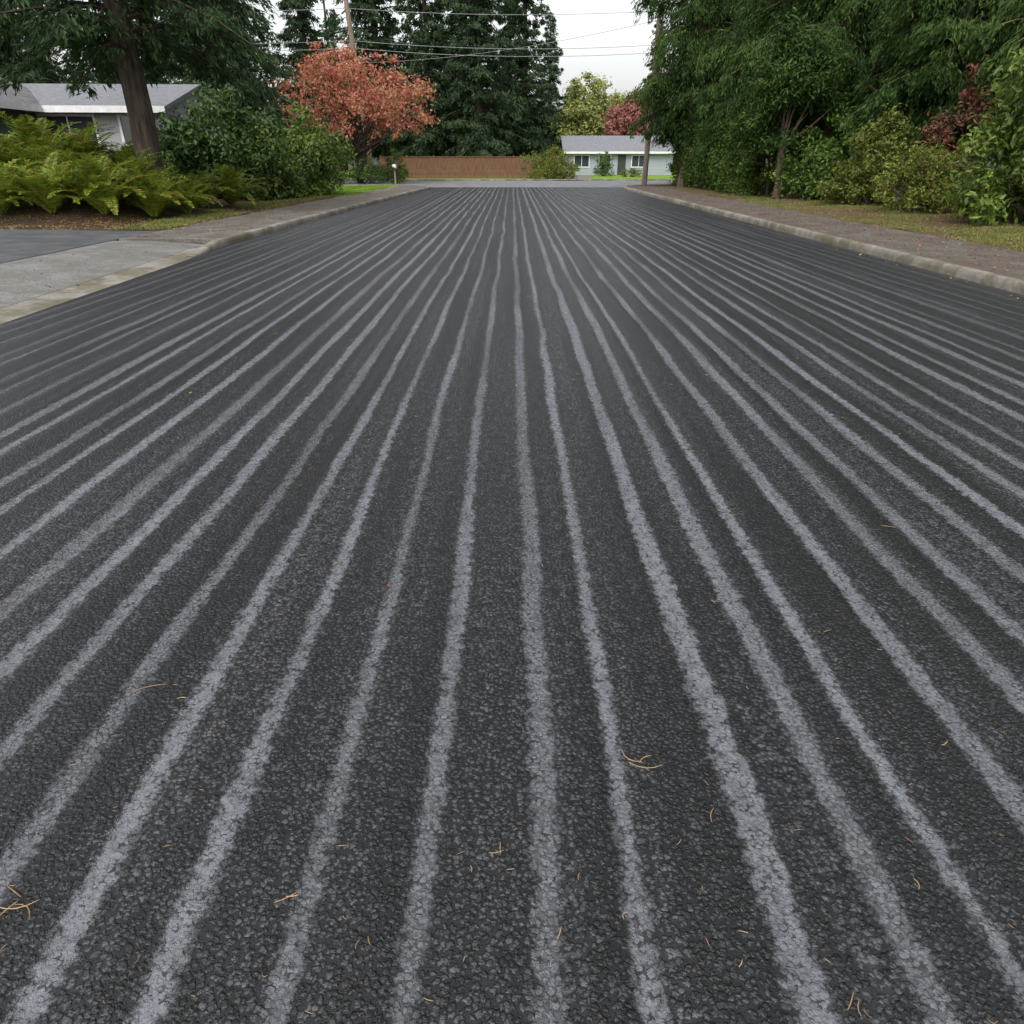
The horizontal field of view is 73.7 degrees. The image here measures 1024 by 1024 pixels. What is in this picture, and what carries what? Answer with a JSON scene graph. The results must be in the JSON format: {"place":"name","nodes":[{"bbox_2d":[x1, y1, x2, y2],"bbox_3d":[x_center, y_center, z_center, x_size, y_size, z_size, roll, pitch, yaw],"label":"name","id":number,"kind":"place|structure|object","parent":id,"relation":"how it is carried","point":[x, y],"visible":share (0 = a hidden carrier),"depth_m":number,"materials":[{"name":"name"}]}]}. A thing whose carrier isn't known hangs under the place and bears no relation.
{"place":"outdoors","nodes":[
{"label":"outdoors","id":0,"kind":"place"},
{"bbox_2d":[0,108,36,182],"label":"walls","id":1,"kind":"structure","parent":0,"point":[14,114],"depth_m":24.37,"materials":[{"name":"grey"}]},
{"bbox_2d":[0,78,39,104],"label":"roof","id":2,"kind":"structure","parent":1,"relation":"on","point":[24,95],"depth_m":25.29,"materials":[{"name":"grey"}]},
{"bbox_2d":[0,100,51,112],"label":"gutter fascia","id":3,"kind":"structure","parent":2,"relation":"attached to","point":[19,106],"depth_m":24.04,"materials":[{"name":"white metal"}]},
{"bbox_2d":[0,229,155,262],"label":"driveway","id":4,"kind":"structure","parent":0,"point":[16,244],"depth_m":14.16,"materials":[{"name":"concrete"}]},
{"bbox_2d":[119,187,423,243],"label":"sidewalk","id":5,"kind":"structure","parent":0,"point":[199,234],"depth_m":18.27,"materials":[{"name":"concrete"}]},
{"bbox_2d":[242,184,399,196],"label":"lawn","id":6,"kind":"structure","parent":0,"point":[363,189],"depth_m":38.03,"materials":[{"name":"green plant"}]},
{"bbox_2d":[0,0,97,83],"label":"fir tree","id":7,"kind":"object","parent":6,"relation":"on","point":[12,56],"visible":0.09,"depth_m":35.87,"materials":[{"name":"green plant"}]},
{"bbox_2d":[157,0,305,151],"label":"fir tree","id":8,"kind":"object","parent":6,"relation":"on","point":[267,107],"visible":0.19,"depth_m":39.99,"materials":[{"name":"green plant"}]},
{"bbox_2d":[276,102,359,197],"bbox_3d":[-9.462,-16.252,30.950,4.550,4.055,4.964,0,27,0],"label":"laurel bush","id":9,"kind":"object","parent":6,"relation":"on","point":[317,143],"visible":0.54,"depth_m":30.63,"materials":[{"name":"green plant"}]},
{"bbox_2d":[392,164,396,184],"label":"mailbox","id":10,"kind":"object","parent":6,"relation":"on","point":[394,165],"visible":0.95,"depth_m":43.68,"materials":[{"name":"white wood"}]},
{"bbox_2d":[79,206,805,752],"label":"fallen leaves","id":11,"kind":"object","parent":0,"point":[461,368],"visible":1,"depth_m":5.42,"materials":[{"name":"brown plant"}]},
{"bbox_2d":[3,0,992,161],"label":"sky","id":12,"kind":"structure","parent":0,"point":[626,72],"materials":[{"name":"white"}]},
{"bbox_2d":[0,162,1002,263],"bbox_3d":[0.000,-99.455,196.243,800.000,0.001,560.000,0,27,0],"label":"ground","id":13,"kind":"structure","parent":0,"point":[351,166],"depth_m":18.73,"materials":[{"name":"green plant"}]},
{"bbox_2d":[0,241,202,307],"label":"driveway apron","id":14,"kind":"object","parent":13,"relation":"on","point":[24,280],"visible":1,"depth_m":11.02,"materials":[{"name":"concrete"}]},
{"bbox_2d":[20,83,225,157],"bbox_3d":[-19.499,-15.900,29.476,12.700,4.420,9.030,-2,27,-3],"label":"bungalow","id":15,"kind":"object","parent":13,"relation":"on","point":[109,105],"visible":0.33,"depth_m":26.02,"materials":[{"name":"grey"}]},
{"bbox_2d":[36,113,101,145],"bbox_3d":[-16.763,-14.435,25.896,2.080,1.180,0.090,-2,27,-3],"label":"window frame","id":16,"kind":"structure","parent":15,"relation":"in","point":[38,114],"depth_m":25.63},
{"bbox_2d":[40,116,98,145],"bbox_3d":[-16.764,-14.445,25.916,1.900,1.000,0.025,-2,27,-3],"label":"window glass","id":17,"kind":"structure","parent":15,"relation":"in","point":[82,120],"depth_m":25.78,"materials":[{"name":"black glass"}]},
{"bbox_2d":[116,114,132,145],"bbox_3d":[-14.367,-14.545,26.001,1.080,1.080,0.090,-2,27,-3],"label":"window frame","id":18,"kind":"structure","parent":15,"relation":"in","point":[118,115],"depth_m":25.90,"materials":[{"name":"white wood"}]},
{"bbox_2d":[120,116,131,142],"bbox_3d":[-14.369,-14.556,26.021,0.900,0.900,0.025,-2,27,-3],"label":"window glass","id":19,"kind":"structure","parent":15,"relation":"in","point":[125,123],"depth_m":25.96,"materials":[{"name":"grey glass"}]},
{"bbox_2d":[67,0,188,83],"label":"fir tree","id":20,"kind":"object","parent":13,"relation":"on","point":[165,71],"visible":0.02,"depth_m":42.99,"materials":[{"name":"green plant"}]},
{"bbox_2d":[0,0,301,208],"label":"fir tree","id":21,"kind":"object","parent":13,"relation":"on","point":[122,50],"visible":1,"depth_m":18.65,"materials":[{"name":"green plant"}]},
{"bbox_2d":[0,188,339,230],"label":"planting bed","id":22,"kind":"object","parent":13,"relation":"on","point":[138,211],"visible":0.21,"depth_m":18.36,"materials":[{"name":"soil"}]},
{"bbox_2d":[0,131,27,163],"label":"fern","id":23,"kind":"object","parent":22,"relation":"on","point":[12,136],"visible":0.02,"depth_m":19.50,"materials":[{"name":"green plant"}]},
{"bbox_2d":[0,133,33,171],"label":"fern","id":24,"kind":"object","parent":22,"relation":"on","point":[5,158],"visible":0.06,"depth_m":18.73,"materials":[{"name":"green plant"}]},
{"bbox_2d":[0,159,65,213],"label":"fern","id":25,"kind":"object","parent":22,"relation":"on","point":[4,203],"visible":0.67,"depth_m":17.68,"materials":[{"name":"green plant"}]},
{"bbox_2d":[0,139,78,176],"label":"fern","id":26,"kind":"object","parent":22,"relation":"on","point":[26,156],"visible":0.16,"depth_m":18.50,"materials":[{"name":"green plant"}]},
{"bbox_2d":[0,150,86,213],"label":"fern","id":27,"kind":"object","parent":22,"relation":"on","point":[41,187],"visible":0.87,"depth_m":17.55,"materials":[{"name":"green plant"}]},
{"bbox_2d":[0,111,115,167],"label":"fern","id":28,"kind":"object","parent":22,"relation":"on","point":[33,135],"visible":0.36,"depth_m":18.98,"materials":[{"name":"green plant"}]},
{"bbox_2d":[21,136,112,197],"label":"fern","id":29,"kind":"object","parent":22,"relation":"on","point":[66,159],"visible":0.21,"depth_m":18.33,"materials":[{"name":"green plant"}]},
{"bbox_2d":[36,116,126,169],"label":"fern","id":30,"kind":"object","parent":22,"relation":"on","point":[79,137],"visible":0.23,"depth_m":19.87,"materials":[{"name":"green plant"}]},
{"bbox_2d":[34,150,158,214],"bbox_3d":[-10.777,-8.642,17.954,2.767,1.524,2.514,0,27,0],"label":"fern","id":31,"kind":"object","parent":22,"relation":"on","point":[97,191],"visible":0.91,"depth_m":17.65,"materials":[{"name":"green plant"}]},
{"bbox_2d":[93,147,174,201],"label":"fern","id":32,"kind":"object","parent":22,"relation":"on","point":[138,165],"visible":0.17,"depth_m":19.05,"materials":[{"name":"green plant"}]},
{"bbox_2d":[94,141,177,171],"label":"fern","id":33,"kind":"object","parent":22,"relation":"on","point":[123,155],"visible":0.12,"depth_m":20.19,"materials":[{"name":"green plant"}]},
{"bbox_2d":[102,140,176,172],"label":"fern","id":34,"kind":"object","parent":22,"relation":"on","point":[129,153],"visible":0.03,"depth_m":21.45,"materials":[{"name":"green plant"}]},
{"bbox_2d":[108,165,195,216],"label":"fern","id":35,"kind":"object","parent":22,"relation":"on","point":[154,203],"visible":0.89,"depth_m":18.44,"materials":[{"name":"green plant"}]},
{"bbox_2d":[156,111,219,190],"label":"rhododendron bush","id":36,"kind":"object","parent":22,"relation":"on","point":[186,154],"visible":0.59,"depth_m":25.43,"materials":[{"name":"green plant"}]},
{"bbox_2d":[161,176,221,213],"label":"fern","id":37,"kind":"object","parent":22,"relation":"on","point":[197,200],"visible":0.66,"depth_m":19.95,"materials":[{"name":"green plant"}]},
{"bbox_2d":[167,169,236,206],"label":"fern","id":38,"kind":"object","parent":22,"relation":"on","point":[208,191],"visible":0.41,"depth_m":21.71,"materials":[{"name":"green plant"}]},
{"bbox_2d":[108,195,332,229],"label":"grass strip","id":39,"kind":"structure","parent":22,"relation":"on","point":[216,212],"depth_m":19.79,"materials":[{"name":"green plant"}]},
{"bbox_2d":[197,162,269,205],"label":"fern","id":40,"kind":"object","parent":22,"relation":"on","point":[234,183],"visible":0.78,"depth_m":22.87,"materials":[{"name":"green plant"}]},
{"bbox_2d":[164,80,325,200],"bbox_3d":[-11.748,-14.897,27.799,7.158,4.799,5.702,0,27,0],"label":"rhododendron bush","id":41,"kind":"object","parent":22,"relation":"on","point":[231,124],"visible":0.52,"depth_m":26.81,"materials":[{"name":"green plant"}]},
{"bbox_2d":[234,119,305,200],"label":"laurel bush","id":42,"kind":"object","parent":22,"relation":"on","point":[277,178],"visible":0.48,"depth_m":27.33,"materials":[{"name":"green plant"}]},
{"bbox_2d":[186,185,430,256],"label":"kerb","id":43,"kind":"structure","parent":13,"relation":"on","point":[212,245],"depth_m":17.70,"materials":[{"name":"concrete"}]},
{"bbox_2d":[329,163,351,183],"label":"round shrub","id":44,"kind":"object","parent":13,"relation":"on","point":[342,179],"visible":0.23,"depth_m":49.95,"materials":[{"name":"green plant"}]},
{"bbox_2d":[267,40,440,182],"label":"maple tree","id":45,"kind":"object","parent":13,"relation":"on","point":[359,99],"visible":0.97,"depth_m":48.60,"materials":[{"name":"brown plant"}]},
{"bbox_2d":[340,155,388,183],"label":"round shrub","id":46,"kind":"object","parent":13,"relation":"on","point":[377,176],"visible":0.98,"depth_m":50.78,"materials":[{"name":"green plant"}]},
{"bbox_2d":[386,146,407,183],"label":"conical shrub","id":47,"kind":"object","parent":13,"relation":"on","point":[398,174],"visible":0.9,"depth_m":50.39,"materials":[{"name":"green plant"}]},
{"bbox_2d":[395,185,426,186],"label":"sidewalk corner","id":48,"kind":"object","parent":13,"relation":"on","point":[410,186],"visible":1,"depth_m":42.20,"materials":[{"name":"concrete"}]},
{"bbox_2d":[3,0,994,170],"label":"distant trees","id":49,"kind":"object","parent":13,"relation":"on","point":[328,24],"depth_m":99.94,"materials":[{"name":"green plant"}]},
{"bbox_2d":[345,179,870,180],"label":"kerb","id":50,"kind":"structure","parent":13,"relation":"on","point":[531,179],"depth_m":58.47,"materials":[{"name":"concrete"}]},
{"bbox_2d":[628,185,658,186],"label":"sidewalk corner","id":51,"kind":"object","parent":13,"relation":"on","point":[643,186],"visible":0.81,"depth_m":42.12,"materials":[{"name":"concrete"}]},
{"bbox_2d":[641,18,660,184],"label":"utility pole","id":52,"kind":"object","parent":13,"relation":"on","point":[645,164],"visible":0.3,"depth_m":43.16,"materials":[{"name":"brown wood"}]},
{"bbox_2d":[648,1,752,155],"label":"cedar tree","id":53,"kind":"object","parent":13,"relation":"on","point":[658,142],"visible":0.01,"depth_m":42.01,"materials":[{"name":"green plant"}]},
{"bbox_2d":[624,184,1023,294],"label":"kerb","id":54,"kind":"structure","parent":13,"relation":"on","point":[1003,282],"depth_m":12.59,"materials":[{"name":"concrete"}]},
{"bbox_2d":[653,181,1023,251],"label":"grass verge","id":55,"kind":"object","parent":13,"relation":"on","point":[953,221],"depth_m":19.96,"materials":[{"name":"green plant"}]},
{"bbox_2d":[623,0,751,186],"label":"cedar tree","id":56,"kind":"object","parent":55,"relation":"on","point":[690,32],"visible":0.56,"depth_m":37.84,"materials":[{"name":"green plant"}]},
{"bbox_2d":[665,98,799,196],"bbox_3d":[11.381,-19.244,36.668,3.309,4.590,16.952,0,27,0],"label":"hedge","id":57,"kind":"object","parent":55,"relation":"on","point":[717,170],"visible":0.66,"depth_m":32.87,"materials":[{"name":"green plant"}]},
{"bbox_2d":[680,0,799,189],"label":"cedar tree","id":58,"kind":"object","parent":55,"relation":"on","point":[705,107],"visible":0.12,"depth_m":33.99,"materials":[{"name":"green plant"}]},
{"bbox_2d":[731,4,861,198],"bbox_3d":[11.052,-15.756,26.773,4.827,6.744,4.644,8,28,15],"label":"tree","id":59,"kind":"object","parent":55,"relation":"on","point":[778,82],"visible":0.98,"depth_m":25.92,"materials":[{"name":"green plant"}]},
{"bbox_2d":[723,0,877,192],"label":"cedar tree","id":60,"kind":"object","parent":55,"relation":"on","point":[737,14],"visible":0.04,"depth_m":30.38,"materials":[{"name":"green plant"}]},
{"bbox_2d":[770,92,865,201],"bbox_3d":[12.409,-14.131,26.701,3.639,3.993,3.887,-12,30,-23],"label":"laurel bush","id":61,"kind":"object","parent":55,"relation":"on","point":[819,154],"visible":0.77,"depth_m":26.48,"materials":[{"name":"green plant"}]},
{"bbox_2d":[712,0,986,194],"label":"cedar tree","id":62,"kind":"object","parent":55,"relation":"on","point":[853,21],"visible":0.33,"depth_m":27.74,"materials":[{"name":"green plant"}]},
{"bbox_2d":[810,103,920,204],"bbox_3d":[12.334,-12.338,23.811,3.182,3.332,3.015,18,32,31],"label":"laurel bush","id":63,"kind":"object","parent":55,"relation":"on","point":[873,148],"visible":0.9,"depth_m":23.39,"materials":[{"name":"green plant"}]},
{"bbox_2d":[867,134,978,214],"bbox_3d":[12.414,-10.083,20.564,3.221,2.256,2.733,0,27,0],"label":"round shrub","id":64,"kind":"object","parent":55,"relation":"on","point":[929,186],"visible":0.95,"depth_m":20.26,"materials":[{"name":"green plant"}]},
{"bbox_2d":[829,0,1023,200],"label":"cedar tree","id":65,"kind":"object","parent":55,"relation":"on","point":[937,79],"visible":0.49,"depth_m":23.21,"materials":[{"name":"green plant"}]},
{"bbox_2d":[862,0,1023,161],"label":"cedar tree","id":66,"kind":"object","parent":55,"relation":"on","point":[909,104],"visible":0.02,"depth_m":25.98,"materials":[{"name":"green plant"}]},
{"bbox_2d":[895,53,1008,207],"bbox_3d":[14.285,-12.255,22.257,2.964,4.594,2.879,9,29,17],"label":"red leaf shrub","id":67,"kind":"object","parent":55,"relation":"on","point":[971,110],"visible":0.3,"depth_m":21.87,"materials":[{"name":"brown plant"}]},
{"bbox_2d":[942,2,1023,136],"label":"cedar tree","id":68,"kind":"object","parent":55,"relation":"on","point":[983,37],"visible":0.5,"depth_m":21.06,"materials":[{"name":"green plant"}]},
{"bbox_2d":[944,33,1023,225],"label":"rhododendron bush","id":69,"kind":"object","parent":55,"relation":"on","point":[1002,195],"visible":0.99,"depth_m":16.29,"materials":[{"name":"green plant"}]},
{"bbox_2d":[332,181,676,189],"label":"cross street","id":70,"kind":"structure","parent":0,"point":[623,184],"depth_m":51.67,"materials":[{"name":"grey asphalt"}]},
{"bbox_2d":[0,187,1023,1023],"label":"road","id":71,"kind":"structure","parent":0,"point":[470,503],"depth_m":2.61,"materials":[{"name":"grey asphalt"}]},
{"bbox_2d":[0,244,217,323],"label":"driveway apron","id":72,"kind":"object","parent":71,"relation":"on","point":[22,309],"visible":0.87,"depth_m":9.46,"materials":[{"name":"concrete"}]},
{"bbox_2d":[0,265,1018,1023],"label":"pine needles","id":73,"kind":"object","parent":71,"relation":"on","point":[514,829],"visible":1,"depth_m":1.78,"materials":[{"name":"brown plant"}]},
{"bbox_2d":[0,187,1023,298],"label":"fallen leaves","id":74,"kind":"object","parent":71,"relation":"on","point":[45,226],"visible":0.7,"depth_m":18.00,"materials":[{"name":"plant"}]},
{"bbox_2d":[559,176,591,178],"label":"driveway","id":75,"kind":"structure","parent":0,"point":[582,177],"depth_m":66.02,"materials":[{"name":"concrete"}]},
{"bbox_2d":[338,169,992,178],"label":"lawn","id":76,"kind":"structure","parent":0,"point":[636,177],"depth_m":66.28,"materials":[{"name":"green plant"}]},
{"bbox_2d":[169,1,275,110],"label":"fir tree","id":77,"kind":"object","parent":76,"relation":"on","point":[257,41],"depth_m":78.64,"materials":[{"name":"green plant"}]},
{"bbox_2d":[158,1,288,139],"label":"fir tree","id":78,"kind":"object","parent":76,"relation":"on","point":[265,96],"visible":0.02,"depth_m":59.52,"materials":[{"name":"green plant"}]},
{"bbox_2d":[270,0,353,165],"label":"fir tree","id":79,"kind":"object","parent":76,"relation":"on","point":[294,23],"visible":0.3,"depth_m":64.50,"materials":[{"name":"green plant"}]},
{"bbox_2d":[344,0,372,178],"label":"utility pole","id":80,"kind":"object","parent":76,"relation":"on","point":[349,24],"visible":0.29,"depth_m":54.38,"materials":[{"name":"brown wood"}]},
{"bbox_2d":[57,8,676,62],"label":"overhead wires","id":81,"kind":"object","parent":80,"relation":"attached to","point":[462,47],"visible":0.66,"depth_m":53.42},
{"bbox_2d":[322,0,421,160],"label":"fir tree","id":82,"kind":"object","parent":76,"relation":"on","point":[370,15],"visible":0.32,"depth_m":75.68,"materials":[{"name":"green plant"}]},
{"bbox_2d":[375,156,410,180],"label":"round shrub","id":83,"kind":"object","parent":76,"relation":"on","point":[387,159],"visible":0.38,"depth_m":54.41,"materials":[{"name":"green plant"}]},
{"bbox_2d":[380,0,474,174],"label":"fir tree","id":84,"kind":"object","parent":76,"relation":"on","point":[437,36],"visible":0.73,"depth_m":71.51,"materials":[{"name":"green plant"}]},
{"bbox_2d":[379,155,540,177],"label":"wooden fence","id":85,"kind":"object","parent":76,"relation":"on","point":[511,162],"visible":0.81,"depth_m":62.46,"materials":[{"name":"brown wood"}]},
{"bbox_2d":[430,0,520,172],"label":"fir tree","id":86,"kind":"object","parent":76,"relation":"on","point":[452,34],"visible":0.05,"depth_m":82.05,"materials":[{"name":"green plant"}]},
{"bbox_2d":[432,0,538,174],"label":"fir tree","id":87,"kind":"object","parent":76,"relation":"on","point":[480,136],"visible":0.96,"depth_m":70.80,"materials":[{"name":"green plant"}]},
{"bbox_2d":[489,0,543,172],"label":"fir tree","id":88,"kind":"object","parent":76,"relation":"on","point":[504,30],"visible":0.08,"depth_m":84.86,"materials":[{"name":"green plant"}]},
{"bbox_2d":[495,0,563,172],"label":"fir tree","id":89,"kind":"object","parent":76,"relation":"on","point":[525,86],"visible":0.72,"depth_m":76.97,"materials":[{"name":"green plant"}]},
{"bbox_2d":[517,144,582,178],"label":"round shrub","id":90,"kind":"object","parent":76,"relation":"on","point":[548,165],"visible":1,"depth_m":59.70,"materials":[{"name":"green plant"}]},
{"bbox_2d":[534,12,567,159],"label":"fir tree","id":91,"kind":"object","parent":76,"relation":"on","point":[551,78],"visible":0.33,"depth_m":93.90,"materials":[{"name":"green plant"}]},
{"bbox_2d":[547,71,619,154],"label":"birch tree","id":92,"kind":"object","parent":76,"relation":"on","point":[582,113],"visible":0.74,"depth_m":88.12,"materials":[{"name":"green plant"}]},
{"bbox_2d":[592,151,615,175],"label":"round shrub","id":93,"kind":"object","parent":76,"relation":"on","point":[604,163],"visible":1,"depth_m":70.91,"materials":[{"name":"green plant"}]},
{"bbox_2d":[601,89,627,134],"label":"birch tree","id":94,"kind":"object","parent":76,"relation":"on","point":[617,97],"visible":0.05,"depth_m":94.95,"materials":[{"name":"green plant"}]},
{"bbox_2d":[558,136,674,174],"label":"bungalow","id":95,"kind":"object","parent":76,"relation":"on","point":[627,152],"visible":0.56,"depth_m":76.63,"materials":[{"name":"grey paint"}]},
{"bbox_2d":[574,156,588,166],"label":"window glass","id":96,"kind":"structure","parent":95,"relation":"in","point":[585,159],"depth_m":76.49,"materials":[{"name":"grey glass"}]},
{"bbox_2d":[574,155,589,167],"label":"window frame","id":97,"kind":"structure","parent":95,"relation":"in","point":[574,155],"depth_m":76.37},
{"bbox_2d":[617,155,625,174],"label":"door","id":98,"kind":"structure","parent":95,"relation":"in","point":[621,165],"depth_m":76.56,"materials":[{"name":"metal"}]},
{"bbox_2d":[631,155,643,167],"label":"window frame","id":99,"kind":"structure","parent":95,"relation":"in","point":[632,155],"depth_m":76.56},
{"bbox_2d":[632,156,643,166],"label":"window glass","id":100,"kind":"structure","parent":95,"relation":"in","point":[635,159],"depth_m":76.49,"materials":[{"name":"grey glass"}]},
{"bbox_2d":[596,88,660,135],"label":"plum tree","id":101,"kind":"object","parent":76,"relation":"on","point":[621,120],"visible":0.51,"depth_m":83.76,"materials":[{"name":"pink plant"}]},
{"bbox_2d":[618,168,642,176],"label":"round shrub","id":102,"kind":"object","parent":76,"relation":"on","point":[634,173],"visible":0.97,"depth_m":67.70,"materials":[{"name":"green plant"}]},
{"bbox_2d":[642,21,668,106],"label":"fir tree","id":103,"kind":"object","parent":76,"relation":"on","point":[648,64],"visible":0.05,"depth_m":98.53,"materials":[{"name":"green plant"}]},
{"bbox_2d":[629,187,1023,279],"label":"sidewalk","id":104,"kind":"structure","parent":0,"point":[926,248],"depth_m":14.46,"materials":[{"name":"concrete"}]}
]}

